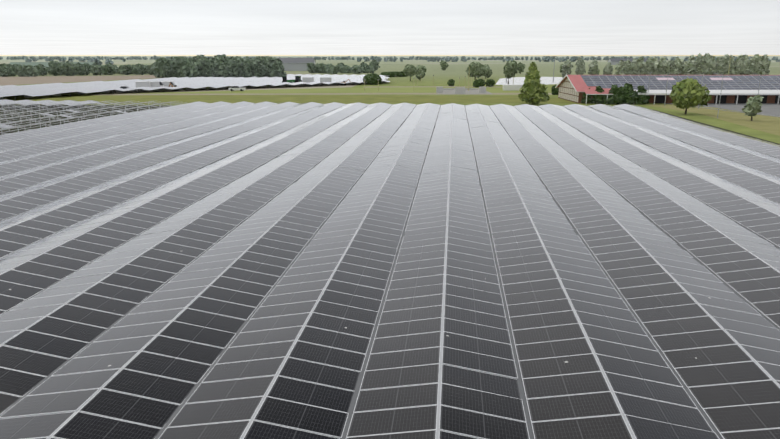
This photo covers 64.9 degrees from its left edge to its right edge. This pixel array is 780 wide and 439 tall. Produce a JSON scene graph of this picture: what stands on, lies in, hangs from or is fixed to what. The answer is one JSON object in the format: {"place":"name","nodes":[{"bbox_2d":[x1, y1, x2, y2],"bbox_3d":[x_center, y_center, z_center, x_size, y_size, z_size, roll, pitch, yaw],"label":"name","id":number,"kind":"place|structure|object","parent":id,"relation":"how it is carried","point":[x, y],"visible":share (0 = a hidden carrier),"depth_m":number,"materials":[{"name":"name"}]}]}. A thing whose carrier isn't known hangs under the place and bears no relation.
{"place":"outdoors","nodes":[
{"label":"outdoors","id":0,"kind":"place"},
{"bbox_2d":[0,75,164,85],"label":"ploughed field","id":1,"kind":"structure","parent":0,"point":[30,80],"depth_m":244.96,"materials":[{"name":"brown soil"}]},
{"bbox_2d":[101,87,520,92],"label":"lawn","id":2,"kind":"structure","parent":0,"point":[393,90],"depth_m":167.52,"materials":[{"name":"green plant"}]},
{"bbox_2d":[91,93,551,94],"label":"grass strip","id":3,"kind":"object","parent":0,"point":[316,94],"depth_m":150.18,"materials":[{"name":"green plant"}]},
{"bbox_2d":[0,0,779,54],"bbox_3d":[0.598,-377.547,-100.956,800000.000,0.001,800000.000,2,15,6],"label":"sky","id":4,"kind":"structure","parent":0,"point":[383,27],"depth_m":8797.91,"materials":[{"name":"white"}]},
{"bbox_2d":[0,56,779,143],"bbox_3d":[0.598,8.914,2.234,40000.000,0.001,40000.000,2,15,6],"label":"ground","id":5,"kind":"structure","parent":0,"point":[455,71],"depth_m":327.83,"materials":[{"name":"green plant"}]},
{"bbox_2d":[0,81,388,100],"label":"solar panel supports","id":6,"kind":"object","parent":5,"relation":"on","point":[382,82],"visible":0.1,"depth_m":167.28,"materials":[{"name":"grey"}]},
{"bbox_2d":[0,74,389,96],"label":"solar field","id":7,"kind":"structure","parent":6,"relation":"on","point":[82,87],"depth_m":184.79,"materials":[{"name":"grey glass"}]},
{"bbox_2d":[109,82,362,92],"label":"sand yard","id":8,"kind":"structure","parent":5,"relation":"on","point":[337,85],"depth_m":177.66,"materials":[{"name":"beige sand"}]},
{"bbox_2d":[0,94,657,104],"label":"grass field","id":9,"kind":"structure","parent":5,"relation":"on","point":[184,99],"depth_m":136.20,"materials":[{"name":"green plant"}]},
{"bbox_2d":[9,58,659,90],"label":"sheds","id":10,"kind":"object","parent":5,"relation":"on","point":[294,64],"visible":0.29,"depth_m":383.37,"materials":[{"name":"grey metal"}]},
{"bbox_2d":[0,53,770,120],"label":"trees","id":11,"kind":"object","parent":5,"relation":"on","point":[687,93],"visible":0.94,"depth_m":225.86,"materials":[{"name":"green plant"}]},
{"bbox_2d":[0,55,779,64],"bbox_3d":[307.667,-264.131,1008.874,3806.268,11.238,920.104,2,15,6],"label":"tree","id":12,"kind":"object","parent":5,"relation":"on","point":[97,59],"visible":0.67,"depth_m":1261.73,"materials":[{"name":"green plant"}]},
{"bbox_2d":[0,105,779,378],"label":"grass","id":13,"kind":"structure","parent":5,"relation":"on","point":[56,122],"depth_m":97.52,"materials":[{"name":"green plant"}]},
{"bbox_2d":[0,100,186,134],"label":"bare racks","id":14,"kind":"object","parent":13,"relation":"on","point":[52,117],"visible":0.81,"depth_m":95.12,"materials":[{"name":"silver metal"}]},
{"bbox_2d":[0,99,150,128],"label":"solar modules","id":15,"kind":"structure","parent":14,"relation":"on","point":[24,102],"depth_m":111.00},
{"bbox_2d":[0,103,779,438],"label":"solar mounting frame","id":16,"kind":"object","parent":13,"relation":"on","point":[520,387],"visible":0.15,"depth_m":23.08,"materials":[{"name":"silver metal"}]},
{"bbox_2d":[0,101,779,438],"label":"solar panels","id":17,"kind":"object","parent":16,"relation":"on","point":[724,377],"visible":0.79,"depth_m":24.00,"materials":[{"name":"black glass"}]},
{"bbox_2d":[119,56,760,117],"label":"street furniture and vehicles","id":18,"kind":"object","parent":5,"relation":"on","point":[459,90],"visible":0.71,"depth_m":168.12,"materials":[{"name":"grey"}]},
{"bbox_2d":[555,74,779,103],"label":"barn","id":19,"kind":"structure","parent":5,"relation":"on","point":[736,89],"depth_m":124.61,"materials":[{"name":"metal"}]},
{"bbox_2d":[648,104,779,135],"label":"lawn","id":20,"kind":"structure","parent":5,"relation":"on","point":[768,124],"depth_m":92.74,"materials":[{"name":"green plant"}]},
{"bbox_2d":[664,103,779,115],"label":"asphalt yard","id":21,"kind":"structure","parent":5,"relation":"on","point":[772,109],"depth_m":112.49,"materials":[{"name":"grey asphalt"}]},
{"bbox_2d":[699,107,779,116],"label":"kerb","id":22,"kind":"structure","parent":5,"relation":"on","point":[740,112],"depth_m":103.44,"materials":[{"name":"grey concrete"}]},
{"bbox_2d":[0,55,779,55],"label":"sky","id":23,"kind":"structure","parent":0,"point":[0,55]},
{"bbox_2d":[365,86,502,87],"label":"road","id":24,"kind":"structure","parent":0,"point":[428,86],"depth_m":189.19,"materials":[{"name":"grey asphalt"}]},
{"bbox_2d":[437,90,491,94],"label":"plaza paving","id":25,"kind":"structure","parent":0,"point":[466,92],"depth_m":158.27,"materials":[{"name":"grey concrete"}]},
{"bbox_2d":[495,77,562,84],"bbox_3d":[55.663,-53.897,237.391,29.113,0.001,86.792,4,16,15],"label":"greenhouse","id":26,"kind":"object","parent":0,"point":[520,80],"depth_m":234.77,"materials":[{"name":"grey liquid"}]}
]}

